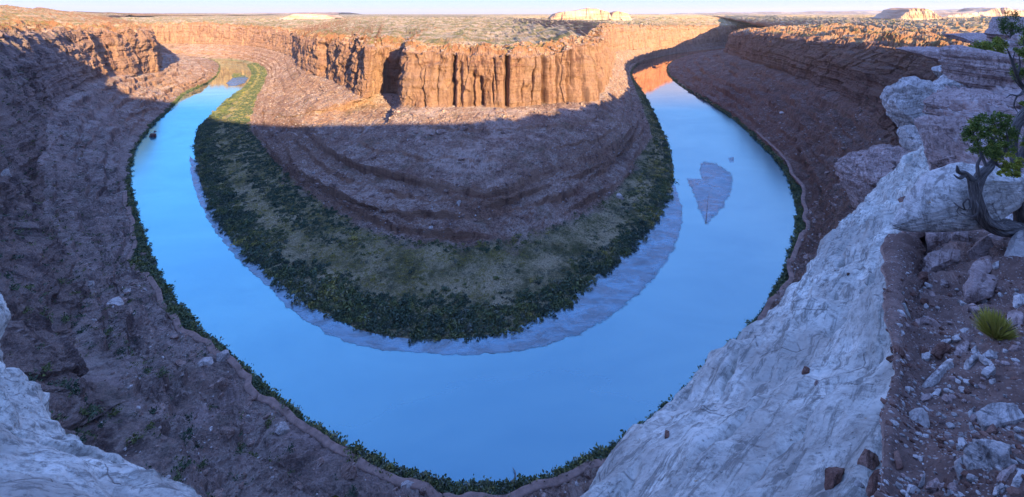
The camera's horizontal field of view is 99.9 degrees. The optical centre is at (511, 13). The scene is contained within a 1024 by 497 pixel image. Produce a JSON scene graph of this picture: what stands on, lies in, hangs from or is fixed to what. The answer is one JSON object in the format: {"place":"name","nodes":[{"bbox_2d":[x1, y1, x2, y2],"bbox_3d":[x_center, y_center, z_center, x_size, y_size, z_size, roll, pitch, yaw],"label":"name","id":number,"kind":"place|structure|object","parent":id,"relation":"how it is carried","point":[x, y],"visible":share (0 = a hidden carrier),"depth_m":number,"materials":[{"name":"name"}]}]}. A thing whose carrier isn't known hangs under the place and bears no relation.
{"place":"outdoors","nodes":[
{"label":"outdoors","id":0,"kind":"place"},
{"bbox_2d":[0,292,201,496],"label":"sandstone terrain","id":1,"kind":"structure","parent":0,"point":[42,454],"depth_m":6.07,"materials":[{"name":"stone"}]},
{"bbox_2d":[227,76,247,85],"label":"sandbar mud","id":2,"kind":"structure","parent":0,"point":[238,80],"depth_m":1257.62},
{"bbox_2d":[197,12,357,14],"bbox_3d":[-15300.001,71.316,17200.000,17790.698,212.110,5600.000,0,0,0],"label":"distant hills","id":3,"kind":"structure","parent":0,"point":[328,13],"depth_m":15898.61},
{"bbox_2d":[189,156,681,354],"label":"beach","id":4,"kind":"structure","parent":0,"point":[628,278],"depth_m":291.93,"materials":[{"name":"sand"}]},
{"bbox_2d":[129,48,797,484],"bbox_3d":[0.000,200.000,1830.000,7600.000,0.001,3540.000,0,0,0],"label":"river water","id":5,"kind":"structure","parent":0,"point":[495,418],"depth_m":266.05,"materials":[{"name":"blue liquid"}]},
{"bbox_2d":[122,131,810,496],"bbox_3d":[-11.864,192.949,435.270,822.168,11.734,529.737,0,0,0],"label":"bushes","id":6,"kind":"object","parent":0,"point":[326,441],"depth_m":209.53,"materials":[{"name":"plant"}]},
{"bbox_2d":[113,14,875,338],"bbox_3d":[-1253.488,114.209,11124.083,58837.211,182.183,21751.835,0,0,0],"label":"canyon terrain","id":7,"kind":"structure","parent":0,"point":[430,77],"depth_m":548.40,"materials":[{"name":"stone"}]},
{"bbox_2d":[279,14,343,19],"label":"sandstone butte","id":8,"kind":"object","parent":7,"relation":"on","point":[310,16],"visible":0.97,"depth_m":2905.16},
{"bbox_2d":[190,62,678,343],"bbox_3d":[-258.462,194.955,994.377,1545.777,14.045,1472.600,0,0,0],"label":"riverside shrubbery","id":9,"kind":"object","parent":7,"relation":"on","point":[312,299],"visible":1,"depth_m":359.85,"materials":[{"name":"green plant"}]},
{"bbox_2d":[217,66,663,299],"bbox_3d":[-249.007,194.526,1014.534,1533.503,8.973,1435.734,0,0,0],"label":"dry grass","id":10,"kind":"structure","parent":7,"relation":"on","point":[445,261],"depth_m":358.21,"materials":[{"name":"green plant"}]},
{"bbox_2d":[147,14,743,52],"bbox_3d":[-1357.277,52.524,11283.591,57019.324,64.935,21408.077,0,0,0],"label":"mesa scrub vegetation","id":11,"kind":"object","parent":7,"relation":"on","point":[439,28],"visible":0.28,"depth_m":1083.20,"materials":[{"name":"green plant"}]},
{"bbox_2d":[251,51,647,236],"bbox_3d":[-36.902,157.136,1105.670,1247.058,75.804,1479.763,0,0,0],"label":"pale bench rubble","id":12,"kind":"object","parent":7,"relation":"on","point":[444,143],"visible":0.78,"depth_m":535.81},
{"bbox_2d":[250,49,650,242],"bbox_3d":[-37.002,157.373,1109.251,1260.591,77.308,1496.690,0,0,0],"label":"boulders","id":13,"kind":"object","parent":7,"relation":"on","point":[433,223],"visible":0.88,"depth_m":542.77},
{"bbox_2d":[348,22,648,57],"bbox_3d":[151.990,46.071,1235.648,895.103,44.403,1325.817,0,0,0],"label":"rimrock rubble","id":14,"kind":"object","parent":7,"relation":"on","point":[601,38],"visible":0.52,"depth_m":647.86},
{"bbox_2d":[548,8,611,19],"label":"sandstone butte","id":15,"kind":"object","parent":7,"relation":"on","point":[589,14],"visible":0.97,"depth_m":2402.01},
{"bbox_2d":[609,11,630,20],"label":"sandstone butte","id":16,"kind":"object","parent":7,"relation":"on","point":[619,15],"visible":0.91,"depth_m":2393.95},
{"bbox_2d":[870,8,942,19],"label":"sandstone butte","id":17,"kind":"object","parent":7,"relation":"on","point":[911,13],"visible":0.89,"depth_m":1685.43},
{"bbox_2d":[936,7,1023,17],"bbox_3d":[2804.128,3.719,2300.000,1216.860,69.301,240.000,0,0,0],"label":"sandstone butte","id":18,"kind":"object","parent":7,"relation":"on","point":[971,12],"visible":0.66,"depth_m":2220.24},
{"bbox_2d":[0,4,1023,496],"bbox_3d":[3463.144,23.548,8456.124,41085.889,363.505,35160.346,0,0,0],"label":"canyon terrain","id":19,"kind":"structure","parent":0,"point":[866,54],"depth_m":400.81,"materials":[{"name":"stone"}]},
{"bbox_2d":[1,168,11,176],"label":"boulder","id":20,"kind":"object","parent":19,"relation":"on","point":[5,172],"visible":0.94,"depth_m":260.09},
{"bbox_2d":[40,362,52,375],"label":"desert shrub","id":21,"kind":"object","parent":19,"relation":"on","point":[48,365],"visible":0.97,"depth_m":150.18,"materials":[{"name":"green plant"}]},
{"bbox_2d":[63,377,78,390],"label":"desert shrub","id":22,"kind":"object","parent":19,"relation":"on","point":[71,383],"visible":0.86,"depth_m":147.25,"materials":[{"name":"green plant"}]},
{"bbox_2d":[84,400,102,421],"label":"desert shrub","id":23,"kind":"object","parent":19,"relation":"on","point":[91,408],"visible":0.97,"depth_m":141.00,"materials":[{"name":"green plant"}]},
{"bbox_2d":[106,296,123,307],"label":"boulder","id":24,"kind":"object","parent":19,"relation":"on","point":[118,300],"visible":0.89,"depth_m":257.94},
{"bbox_2d":[107,404,123,417],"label":"desert shrub","id":25,"kind":"object","parent":19,"relation":"on","point":[113,412],"visible":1,"depth_m":167.75,"materials":[{"name":"green plant"}]},
{"bbox_2d":[124,432,145,446],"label":"desert shrub","id":26,"kind":"object","parent":19,"relation":"on","point":[136,437],"visible":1,"depth_m":156.40,"materials":[{"name":"green plant"}]},
{"bbox_2d":[173,467,185,481],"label":"desert shrub","id":27,"kind":"object","parent":19,"relation":"on","point":[177,477],"visible":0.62,"depth_m":144.75,"materials":[{"name":"green plant"}]},
{"bbox_2d":[170,456,194,472],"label":"desert shrub","id":28,"kind":"object","parent":19,"relation":"on","point":[188,462],"visible":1,"depth_m":148.67,"materials":[{"name":"green plant"}]},
{"bbox_2d":[197,357,213,366],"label":"boulder","id":29,"kind":"object","parent":19,"relation":"on","point":[208,361],"visible":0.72,"depth_m":233.26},
{"bbox_2d":[214,377,228,391],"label":"boulder","id":30,"kind":"object","parent":19,"relation":"on","point":[221,384],"visible":0.98,"depth_m":217.51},
{"bbox_2d":[216,350,229,361],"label":"boulder","id":31,"kind":"object","parent":19,"relation":"on","point":[223,355],"visible":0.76,"depth_m":240.96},
{"bbox_2d":[243,396,253,408],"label":"boulder","id":32,"kind":"object","parent":19,"relation":"on","point":[248,403],"visible":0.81,"depth_m":213.48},
{"bbox_2d":[275,421,289,435],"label":"boulder","id":33,"kind":"object","parent":19,"relation":"on","point":[282,428],"visible":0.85,"depth_m":197.74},
{"bbox_2d":[341,462,357,480],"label":"boulder","id":34,"kind":"object","parent":19,"relation":"on","point":[349,471],"visible":0.89,"depth_m":180.22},
{"bbox_2d":[346,484,358,496],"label":"desert shrub","id":35,"kind":"object","parent":19,"relation":"on","point":[353,489],"visible":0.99,"depth_m":170.38,"materials":[{"name":"green plant"}]},
{"bbox_2d":[347,444,368,461],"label":"riverside shrub","id":36,"kind":"object","parent":19,"relation":"on","point":[362,447],"visible":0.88,"depth_m":191.02,"materials":[{"name":"green plant"}]},
{"bbox_2d":[375,453,386,472],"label":"riverside shrub","id":37,"kind":"object","parent":19,"relation":"on","point":[381,459],"visible":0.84,"depth_m":187.94,"materials":[{"name":"green plant"}]},
{"bbox_2d":[401,480,413,488],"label":"boulder","id":38,"kind":"object","parent":19,"relation":"on","point":[407,483],"visible":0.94,"depth_m":177.37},
{"bbox_2d":[38,50,879,496],"bbox_3d":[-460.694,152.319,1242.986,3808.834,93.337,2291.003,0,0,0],"label":"red slope rubble","id":39,"kind":"object","parent":19,"relation":"on","point":[228,432],"visible":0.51,"depth_m":254.79,"materials":[{"name":"stone"}]},
{"bbox_2d":[0,33,921,496],"bbox_3d":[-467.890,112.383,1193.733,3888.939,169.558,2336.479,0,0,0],"label":"slope scrub vegetation","id":40,"kind":"object","parent":19,"relation":"on","point":[128,261],"visible":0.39,"depth_m":257.69,"materials":[{"name":"green plant"}]},
{"bbox_2d":[122,53,805,494],"bbox_3d":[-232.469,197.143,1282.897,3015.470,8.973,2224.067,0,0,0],"label":"bankside shrubbery","id":41,"kind":"object","parent":19,"relation":"on","point":[146,263],"visible":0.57,"depth_m":334.38,"materials":[{"name":"green plant"}]},
{"bbox_2d":[48,55,880,496],"bbox_3d":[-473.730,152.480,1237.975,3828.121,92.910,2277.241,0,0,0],"label":"pale slope rubble","id":42,"kind":"object","parent":19,"relation":"on","point":[272,413],"visible":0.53,"depth_m":261.25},
{"bbox_2d":[1,9,968,42],"bbox_3d":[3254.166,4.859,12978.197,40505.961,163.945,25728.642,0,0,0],"label":"rim scrub vegetation","id":43,"kind":"object","parent":19,"relation":"on","point":[712,15],"visible":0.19,"depth_m":1627.07,"materials":[{"name":"green plant"}]},
{"bbox_2d":[492,479,511,494],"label":"riverside shrub","id":44,"kind":"object","parent":19,"relation":"on","point":[497,490],"visible":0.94,"depth_m":176.22,"materials":[{"name":"green plant"}]},
{"bbox_2d":[895,46,940,61],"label":"rock shelf","id":45,"kind":"object","parent":19,"relation":"on","point":[931,53],"visible":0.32,"depth_m":63.31,"materials":[{"name":"grey stone"}]},
{"bbox_2d":[942,32,986,45],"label":"rock outcrop","id":46,"kind":"object","parent":19,"relation":"on","point":[965,37],"visible":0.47,"depth_m":63.79,"materials":[{"name":"grey stone"}]},
{"bbox_2d":[984,16,1023,42],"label":"rock outcrop","id":47,"kind":"object","parent":19,"relation":"on","point":[991,32],"visible":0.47,"depth_m":47.47,"materials":[{"name":"grey stone"}]},
{"bbox_2d":[0,0,1023,13],"label":"sky","id":48,"kind":"structure","parent":0,"point":[117,6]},
{"bbox_2d":[687,162,732,223],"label":"sandbar mud","id":49,"kind":"structure","parent":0,"point":[711,189],"depth_m":490.29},
{"bbox_2d":[580,144,929,496],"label":"sandstone terrain","id":50,"kind":"structure","parent":0,"point":[751,410],"depth_m":6.53,"materials":[{"name":"stone"}]},
{"bbox_2d":[824,467,844,490],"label":"stone","id":51,"kind":"object","parent":50,"relation":"on","point":[833,477],"visible":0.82,"depth_m":3.55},
{"bbox_2d":[842,174,875,207],"bbox_3d":[23.773,12.267,28.666,1.410,3.116,3.179,-18,0,0],"label":"rock outcrop","id":52,"kind":"object","parent":50,"relation":"on","point":[858,190],"visible":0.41,"depth_m":28.81,"materials":[{"name":"pink stone"}]},
{"bbox_2d":[857,449,879,469],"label":"stone","id":53,"kind":"object","parent":50,"relation":"on","point":[867,458],"visible":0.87,"depth_m":3.69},
{"bbox_2d":[834,144,911,191],"bbox_3d":[25.304,11.263,28.339,4.536,4.437,6.605,-24,0,0],"label":"rock outcrop","id":54,"kind":"object","parent":50,"relation":"on","point":[872,166],"visible":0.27,"depth_m":28.46,"materials":[{"name":"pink stone"}]},
{"bbox_2d":[866,469,880,496],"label":"stone","id":55,"kind":"object","parent":50,"relation":"on","point":[873,481],"visible":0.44,"depth_m":3.02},
{"bbox_2d":[896,125,922,151],"bbox_3d":[25.285,7.840,26.492,1.431,1.680,2.774,0,0,0],"label":"boulder","id":56,"kind":"object","parent":50,"relation":"on","point":[909,137],"visible":0.47,"depth_m":26.75,"materials":[{"name":"stone"}]},
{"bbox_2d":[880,76,944,127],"bbox_3d":[28.007,6.222,28.932,3.658,3.547,5.641,-24,0,0],"label":"overhanging boulder","id":57,"kind":"object","parent":50,"relation":"on","point":[902,98],"visible":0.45,"depth_m":29.13,"materials":[{"name":"stone"}]},
{"bbox_2d":[914,115,1021,169],"bbox_3d":[15.652,4.992,14.918,2.006,2.616,3.376,-24,0,0],"label":"rock block","id":58,"kind":"object","parent":50,"relation":"on","point":[937,134],"visible":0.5,"depth_m":15.02,"materials":[{"name":"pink stone"}]},
{"bbox_2d":[675,9,1023,13],"bbox_3d":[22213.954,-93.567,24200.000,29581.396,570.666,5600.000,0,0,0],"label":"mountains","id":59,"kind":"structure","parent":0,"point":[867,12],"depth_m":22773.10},
{"bbox_2d":[874,33,1023,496],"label":"rim ledge terrain","id":60,"kind":"structure","parent":0,"point":[911,247],"depth_m":5.17,"materials":[{"name":"stone"}]},
{"bbox_2d":[894,450,902,469],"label":"stone","id":61,"kind":"object","parent":60,"relation":"on","point":[898,463],"visible":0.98,"depth_m":3.04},
{"bbox_2d":[893,345,905,358],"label":"stone","id":62,"kind":"object","parent":60,"relation":"on","point":[900,351],"visible":0.97,"depth_m":4.83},
{"bbox_2d":[906,484,920,493],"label":"stone","id":63,"kind":"object","parent":60,"relation":"on","point":[911,489],"visible":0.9,"depth_m":2.68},
{"bbox_2d":[909,408,929,427],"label":"stone","id":64,"kind":"object","parent":60,"relation":"on","point":[919,416],"visible":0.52,"depth_m":3.70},
{"bbox_2d":[914,316,928,324],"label":"stone","id":65,"kind":"object","parent":60,"relation":"on","point":[921,321],"visible":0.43,"depth_m":6.39,"materials":[{"name":"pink stone"}]},
{"bbox_2d":[918,473,924,488],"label":"stone","id":66,"kind":"object","parent":60,"relation":"on","point":[921,484],"visible":0.96,"depth_m":2.85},
{"bbox_2d":[917,271,928,283],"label":"stone","id":67,"kind":"object","parent":60,"relation":"on","point":[922,275],"visible":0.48,"depth_m":7.74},
{"bbox_2d":[920,393,930,401],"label":"stone","id":68,"kind":"object","parent":60,"relation":"on","point":[925,397],"visible":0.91,"depth_m":4.26,"materials":[{"name":"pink stone"}]},
{"bbox_2d":[921,350,930,360],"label":"stone","id":69,"kind":"object","parent":60,"relation":"on","point":[925,356],"visible":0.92,"depth_m":5.01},
{"bbox_2d":[926,478,939,492],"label":"stone","id":70,"kind":"object","parent":60,"relation":"on","point":[931,486],"visible":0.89,"depth_m":2.76,"materials":[{"name":"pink stone"}]},
{"bbox_2d":[926,318,940,326],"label":"stone","id":71,"kind":"object","parent":60,"relation":"on","point":[932,322],"visible":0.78,"depth_m":5.75,"materials":[{"name":"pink stone"}]},
{"bbox_2d":[931,65,942,76],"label":"boulder","id":72,"kind":"object","parent":60,"relation":"on","point":[936,70],"visible":0.32,"depth_m":31.18,"materials":[{"name":"stone"}]},
{"bbox_2d":[925,232,949,251],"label":"stone","id":73,"kind":"object","parent":60,"relation":"on","point":[934,239],"visible":0.42,"depth_m":9.24,"materials":[{"name":"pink stone"}]},
{"bbox_2d":[922,358,953,387],"bbox_3d":[4.565,3.862,4.590,0.640,0.127,0.102,0,0,-26],"label":"stone","id":74,"kind":"object","parent":60,"relation":"on","point":[934,378],"visible":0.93,"depth_m":4.59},
{"bbox_2d":[930,341,951,358],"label":"stone","id":75,"kind":"object","parent":60,"relation":"on","point":[939,350],"visible":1,"depth_m":4.96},
{"bbox_2d":[923,248,960,272],"bbox_3d":[8.071,4.594,8.010,0.923,0.524,0.440,0,0,0],"label":"stone","id":76,"kind":"object","parent":60,"relation":"on","point":[938,260],"visible":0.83,"depth_m":7.87,"materials":[{"name":"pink stone"}]},
{"bbox_2d":[942,394,951,403],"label":"stone","id":77,"kind":"object","parent":60,"relation":"on","point":[946,398],"visible":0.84,"depth_m":4.07,"materials":[{"name":"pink stone"}]},
{"bbox_2d":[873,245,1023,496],"bbox_3d":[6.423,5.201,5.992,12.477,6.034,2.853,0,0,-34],"label":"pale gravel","id":78,"kind":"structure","parent":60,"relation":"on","point":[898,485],"depth_m":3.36,"materials":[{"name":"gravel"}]},
{"bbox_2d":[933,74,965,87],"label":"boulder","id":79,"kind":"object","parent":60,"relation":"on","point":[943,79],"visible":0.28,"depth_m":29.11,"materials":[{"name":"stone"}]},
{"bbox_2d":[947,482,958,492],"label":"stone","id":80,"kind":"object","parent":60,"relation":"on","point":[952,486],"visible":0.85,"depth_m":2.65,"materials":[{"name":"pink stone"}]},
{"bbox_2d":[892,162,1023,231],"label":"rock slab","id":81,"kind":"object","parent":60,"relation":"on","point":[928,204],"visible":0.84,"depth_m":8.02,"materials":[{"name":"white stone"}]},
{"bbox_2d":[954,456,963,479],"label":"stone","id":82,"kind":"object","parent":60,"relation":"on","point":[959,469],"visible":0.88,"depth_m":2.82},
{"bbox_2d":[950,231,968,241],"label":"stone","id":83,"kind":"object","parent":60,"relation":"on","point":[959,236],"visible":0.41,"depth_m":8.89,"materials":[{"name":"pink stone"}]},
{"bbox_2d":[954,341,969,354],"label":"stone","id":84,"kind":"object","parent":60,"relation":"on","point":[961,348],"visible":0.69,"depth_m":5.05,"materials":[{"name":"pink stone"}]},
{"bbox_2d":[958,437,967,446],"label":"stone","id":85,"kind":"object","parent":60,"relation":"on","point":[962,442],"visible":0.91,"depth_m":3.08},
{"bbox_2d":[960,333,973,340],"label":"stone","id":86,"kind":"object","parent":60,"relation":"on","point":[966,336],"visible":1,"depth_m":5.19,"materials":[{"name":"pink stone"}]},
{"bbox_2d":[963,351,980,369],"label":"stone","id":87,"kind":"object","parent":60,"relation":"on","point":[970,362],"visible":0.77,"depth_m":4.56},
{"bbox_2d":[966,473,977,482],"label":"stone","id":88,"kind":"object","parent":60,"relation":"on","point":[970,478],"visible":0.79,"depth_m":2.70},
{"bbox_2d":[922,87,1023,115],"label":"rock shelf","id":89,"kind":"object","parent":60,"relation":"on","point":[938,100],"visible":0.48,"depth_m":19.17,"materials":[{"name":"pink stone"}]},
{"bbox_2d":[967,306,980,312],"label":"stone","id":90,"kind":"object","parent":60,"relation":"on","point":[972,310],"visible":0.67,"depth_m":6.13,"materials":[{"name":"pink stone"}]},
{"bbox_2d":[962,269,998,303],"bbox_3d":[7.316,4.346,6.722,1.082,0.523,0.347,0,0,-29],"label":"stone","id":91,"kind":"object","parent":60,"relation":"on","point":[979,286],"visible":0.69,"depth_m":6.56,"materials":[{"name":"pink stone"}]},
{"bbox_2d":[967,235,993,258],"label":"stone","id":92,"kind":"object","parent":60,"relation":"on","point":[980,247],"visible":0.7,"depth_m":8.09,"materials":[{"name":"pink stone"}]},
{"bbox_2d":[968,255,992,274],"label":"stone","id":93,"kind":"object","parent":60,"relation":"on","point":[985,266],"visible":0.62,"depth_m":7.25,"materials":[{"name":"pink stone"}]},
{"bbox_2d":[938,45,1023,89],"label":"rock block","id":94,"kind":"object","parent":60,"relation":"on","point":[970,67],"visible":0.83,"depth_m":22.08,"materials":[{"name":"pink stone"}]},
{"bbox_2d":[978,354,991,365],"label":"stone","id":95,"kind":"object","parent":60,"relation":"on","point":[984,360],"visible":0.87,"depth_m":4.49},
{"bbox_2d":[963,438,1011,469],"bbox_3d":[3.165,2.910,2.816,0.425,0.236,0.201,0,0,-13],"label":"stone","id":96,"kind":"object","parent":60,"relation":"on","point":[984,453],"visible":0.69,"depth_m":2.78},
{"bbox_2d":[967,36,1009,53],"bbox_3d":[27.082,2.703,24.980,3.332,2.810,1.682,0,0,0],"label":"desert bush","id":97,"kind":"object","parent":60,"relation":"on","point":[998,44],"visible":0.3,"depth_m":24.80,"materials":[{"name":"green plant"}]},
{"bbox_2d":[981,366,995,378],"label":"stone","id":98,"kind":"object","parent":60,"relation":"on","point":[987,371],"visible":0.97,"depth_m":4.27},
{"bbox_2d":[954,110,1023,237],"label":"juniper tree","id":99,"kind":"object","parent":60,"relation":"on","point":[1004,227],"visible":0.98,"depth_m":7.85,"materials":[{"name":"green plant"}]},
{"bbox_2d":[953,198,979,216],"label":"dead twigs","id":100,"kind":"object","parent":99,"relation":"hanging from","point":[969,204],"visible":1,"depth_m":7.40,"materials":[{"name":"grey wood"}]},
{"bbox_2d":[982,349,998,358],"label":"stone","id":101,"kind":"object","parent":60,"relation":"on","point":[990,354],"visible":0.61,"depth_m":4.63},
{"bbox_2d":[985,424,998,434],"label":"stone","id":102,"kind":"object","parent":60,"relation":"on","point":[992,428],"visible":0.66,"depth_m":3.34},
{"bbox_2d":[971,305,1023,340],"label":"rabbitbrush shrub","id":103,"kind":"object","parent":60,"relation":"on","point":[996,326],"visible":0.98,"depth_m":5.01,"materials":[{"name":"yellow plant"}]},
{"bbox_2d":[988,233,1006,239],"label":"stone","id":104,"kind":"object","parent":60,"relation":"on","point":[993,236],"visible":0.32,"depth_m":8.99,"materials":[{"name":"grey stone"}]},
{"bbox_2d":[993,483,1004,496],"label":"stone","id":105,"kind":"object","parent":60,"relation":"on","point":[1000,487],"visible":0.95,"depth_m":2.44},
{"bbox_2d":[976,402,1023,430],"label":"stone","id":106,"kind":"object","parent":60,"relation":"on","point":[999,414],"visible":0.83,"depth_m":3.47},
{"bbox_2d":[996,464,1016,483],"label":"stone","id":107,"kind":"object","parent":60,"relation":"on","point":[1004,474],"visible":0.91,"depth_m":2.56,"materials":[{"name":"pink stone"}]},
{"bbox_2d":[996,10,1023,38],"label":"desert bush","id":108,"kind":"object","parent":60,"relation":"on","point":[1004,25],"visible":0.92,"depth_m":43.91,"materials":[{"name":"green plant"}]},
{"bbox_2d":[1004,230,1023,256],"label":"stone","id":109,"kind":"object","parent":60,"relation":"on","point":[1015,247],"visible":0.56,"depth_m":7.55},
{"bbox_2d":[1006,486,1022,495],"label":"stone","id":110,"kind":"object","parent":60,"relation":"on","point":[1013,491],"visible":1,"depth_m":2.39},
{"bbox_2d":[1006,30,1023,172],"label":"juniper tree","id":111,"kind":"object","parent":60,"relation":"on","point":[1017,72],"visible":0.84,"depth_m":8.38,"materials":[{"name":"green plant"}]},
{"bbox_2d":[1008,345,1021,351],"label":"stone","id":112,"kind":"object","parent":60,"relation":"on","point":[1013,348],"visible":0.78,"depth_m":4.59,"materials":[{"name":"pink stone"}]},
{"bbox_2d":[1007,310,1023,325],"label":"stone","id":113,"kind":"object","parent":60,"relation":"on","point":[1016,316],"visible":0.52,"depth_m":5.41,"materials":[{"name":"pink stone"}]},
{"bbox_2d":[1011,469,1023,487],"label":"stone","id":114,"kind":"object","parent":60,"relation":"on","point":[1017,478],"visible":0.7,"depth_m":2.48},
{"bbox_2d":[1012,294,1023,307],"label":"stone","id":115,"kind":"object","parent":60,"relation":"on","point":[1018,301],"visible":0.94,"depth_m":5.83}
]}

